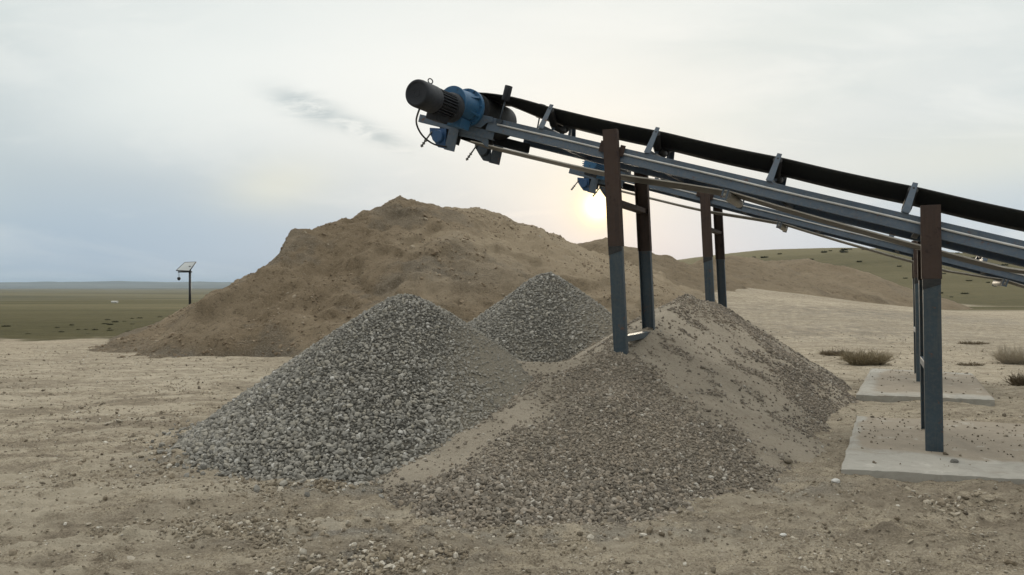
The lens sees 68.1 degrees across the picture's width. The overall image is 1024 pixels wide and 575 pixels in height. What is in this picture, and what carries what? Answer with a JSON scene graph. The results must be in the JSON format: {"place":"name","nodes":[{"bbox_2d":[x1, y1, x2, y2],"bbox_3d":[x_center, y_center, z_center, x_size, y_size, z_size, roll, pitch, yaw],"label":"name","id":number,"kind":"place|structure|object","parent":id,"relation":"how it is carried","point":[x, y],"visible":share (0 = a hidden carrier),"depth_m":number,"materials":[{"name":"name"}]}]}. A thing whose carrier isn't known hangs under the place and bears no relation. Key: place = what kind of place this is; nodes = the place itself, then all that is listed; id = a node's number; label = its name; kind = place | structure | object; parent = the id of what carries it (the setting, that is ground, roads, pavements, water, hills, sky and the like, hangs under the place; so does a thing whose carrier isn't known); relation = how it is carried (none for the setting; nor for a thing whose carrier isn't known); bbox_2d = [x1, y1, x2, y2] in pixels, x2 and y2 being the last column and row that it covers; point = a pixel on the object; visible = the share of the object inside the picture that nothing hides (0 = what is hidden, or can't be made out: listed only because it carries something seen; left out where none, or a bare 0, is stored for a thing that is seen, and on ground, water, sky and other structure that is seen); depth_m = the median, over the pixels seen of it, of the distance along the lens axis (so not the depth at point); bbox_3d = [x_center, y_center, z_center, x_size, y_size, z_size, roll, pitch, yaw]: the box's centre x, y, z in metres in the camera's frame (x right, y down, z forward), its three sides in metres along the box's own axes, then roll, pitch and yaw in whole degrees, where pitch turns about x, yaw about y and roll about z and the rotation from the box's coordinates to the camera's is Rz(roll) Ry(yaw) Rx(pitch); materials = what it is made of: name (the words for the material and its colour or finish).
{"place":"outdoors","nodes":[
{"label":"outdoors","id":0,"kind":"place"},
{"bbox_2d":[0,281,232,287],"bbox_3d":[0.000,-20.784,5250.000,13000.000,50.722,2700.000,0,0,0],"label":"distant hills","id":1,"kind":"structure","parent":0,"point":[122,284],"depth_m":4456.86,"materials":[{"name":"grey plant"}]},
{"bbox_2d":[0,287,1023,574],"bbox_3d":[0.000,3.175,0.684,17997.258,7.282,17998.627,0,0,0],"label":"ground","id":2,"kind":"structure","parent":0,"point":[30,335],"depth_m":5.83,"materials":[{"name":"beige soil"}]},
{"bbox_2d":[108,321,161,340],"bbox_3d":[-10.385,1.315,24.110,4.690,0.925,5.600,0,0,0],"label":"sand spill","id":3,"kind":"object","parent":2,"relation":"on","point":[134,331],"visible":0.09,"depth_m":22.97,"materials":[{"name":"beige sand"}]},
{"bbox_2d":[176,262,195,303],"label":"solar lamp post","id":4,"kind":"object","parent":2,"relation":"on","point":[185,267],"visible":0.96,"depth_m":43.95,"materials":[{"name":"grey metal"}]},
{"bbox_2d":[134,293,533,498],"bbox_3d":[-1.173,0.904,8.531,5.528,1.685,5.702,0,0,0],"label":"gravel heap","id":5,"kind":"object","parent":2,"relation":"on","point":[383,387],"visible":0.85,"depth_m":7.07,"materials":[{"name":"grey gravel"}]},
{"bbox_2d":[88,195,716,357],"bbox_3d":[-2.723,-0.654,27.858,22.165,5.078,24.245,0,0,0],"label":"sand mound","id":6,"kind":"object","parent":2,"relation":"on","point":[301,291],"visible":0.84,"depth_m":20.94,"materials":[{"name":"brown sand"}]},
{"bbox_2d":[0,327,1023,574],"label":"loose stones","id":7,"kind":"object","parent":2,"relation":"on","point":[414,559],"visible":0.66,"depth_m":4.95,"materials":[{"name":"beige gravel"}]},
{"bbox_2d":[468,271,612,362],"bbox_3d":[0.613,0.729,13.687,5.748,2.042,5.625,0,0,0],"label":"gravel heap","id":8,"kind":"object","parent":2,"relation":"on","point":[548,317],"visible":0.45,"depth_m":12.62,"materials":[{"name":"grey gravel"}]},
{"bbox_2d":[368,293,858,532],"bbox_3d":[2.094,0.932,10.512,5.390,1.686,12.438,0,0,30],"label":"gravel heap","id":9,"kind":"object","parent":2,"relation":"on","point":[690,397],"visible":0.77,"depth_m":6.74,"materials":[{"name":"grey gravel"}]},
{"bbox_2d":[405,78,1023,451],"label":"belt conveyor","id":10,"kind":"object","parent":2,"relation":"on","point":[485,123],"visible":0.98,"depth_m":8.30,"materials":[{"name":"grey metal"}]},
{"bbox_2d":[577,237,912,306],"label":"sand ridge","id":11,"kind":"structure","parent":2,"relation":"on","point":[747,272],"depth_m":45.34,"materials":[{"name":"brown sand"}]},
{"bbox_2d":[784,459,792,463],"bbox_3d":[2.460,1.545,6.746,0.085,0.041,0.053,0,0,0],"label":"stone","id":12,"kind":"object","parent":2,"relation":"on","point":[787,461],"visible":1,"depth_m":6.73,"materials":[{"name":"beige stone"}]},
{"bbox_2d":[569,160,1023,381],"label":"belt conveyor","id":13,"kind":"object","parent":2,"relation":"on","point":[592,183],"visible":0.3,"depth_m":13.25,"materials":[{"name":"grey metal"}]},
{"bbox_2d":[816,348,853,355],"bbox_3d":[7.485,1.498,17.535,1.050,0.194,0.630,0,0,0],"label":"dry shrub","id":14,"kind":"object","parent":2,"relation":"on","point":[828,353],"visible":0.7,"depth_m":17.47,"materials":[{"name":"brown plant"}]},
{"bbox_2d":[831,478,839,482],"bbox_3d":[2.654,1.585,6.216,0.068,0.041,0.053,0,0,-23],"label":"stone","id":15,"kind":"object","parent":2,"relation":"on","point":[835,480],"visible":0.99,"depth_m":6.20,"materials":[{"name":"white stone"}]},
{"bbox_2d":[833,346,900,364],"bbox_3d":[7.367,1.440,15.777,1.402,0.429,0.969,0,0,29],"label":"dry shrub","id":16,"kind":"object","parent":2,"relation":"on","point":[856,358],"visible":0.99,"depth_m":15.67,"materials":[{"name":"brown plant"}]},
{"bbox_2d":[765,258,972,309],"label":"sand mound","id":17,"kind":"object","parent":2,"relation":"on","point":[864,281],"visible":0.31,"depth_m":57.26,"materials":[{"name":"beige sand"}]},
{"bbox_2d":[856,368,994,405],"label":"concrete slab","id":18,"kind":"structure","parent":2,"relation":"on","point":[872,388],"depth_m":11.21,"materials":[{"name":"grey concrete"}]},
{"bbox_2d":[841,416,1023,484],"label":"concrete slab","id":19,"kind":"structure","parent":2,"relation":"on","point":[918,462],"depth_m":7.05,"materials":[{"name":"grey concrete"}]},
{"bbox_2d":[858,370,1023,465],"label":"slab pebbles","id":20,"kind":"object","parent":19,"relation":"on","point":[944,453],"visible":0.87,"depth_m":8.07,"materials":[{"name":"gravel"}]},
{"bbox_2d":[950,459,958,462],"bbox_3d":[3.872,1.518,6.627,0.073,0.040,0.050,0,0,0],"label":"stone","id":21,"kind":"object","parent":19,"relation":"on","point":[954,461],"visible":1,"depth_m":6.61,"materials":[{"name":"grey stone"}]},
{"bbox_2d":[957,362,985,365],"bbox_3d":[9.378,1.562,15.464,0.660,0.089,0.312,0,0,0],"label":"dry shrub","id":22,"kind":"object","parent":2,"relation":"on","point":[970,364],"visible":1,"depth_m":15.42,"materials":[{"name":"brown plant"}]},
{"bbox_2d":[957,340,988,344],"bbox_3d":[11.997,1.430,19.742,0.939,0.106,0.470,0,0,0],"label":"dry shrub","id":23,"kind":"object","parent":2,"relation":"on","point":[972,343],"visible":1,"depth_m":19.67,"materials":[{"name":"brown plant"}]},
{"bbox_2d":[987,344,1023,364],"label":"dry shrub","id":24,"kind":"object","parent":2,"relation":"on","point":[1005,356],"visible":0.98,"depth_m":15.70,"materials":[{"name":"beige plant"}]},
{"bbox_2d":[1001,370,1023,385],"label":"dry shrub","id":25,"kind":"object","parent":2,"relation":"on","point":[1014,380],"visible":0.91,"depth_m":12.44,"materials":[{"name":"brown plant"}]},
{"bbox_2d":[0,0,1023,281],"label":"sky","id":26,"kind":"structure","parent":0,"point":[140,140],"materials":[{"name":"white"}]},
{"bbox_2d":[678,248,1023,306],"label":"hill","id":27,"kind":"structure","parent":0,"point":[981,292],"depth_m":106.02,"materials":[{"name":"green plant"}]}
]}

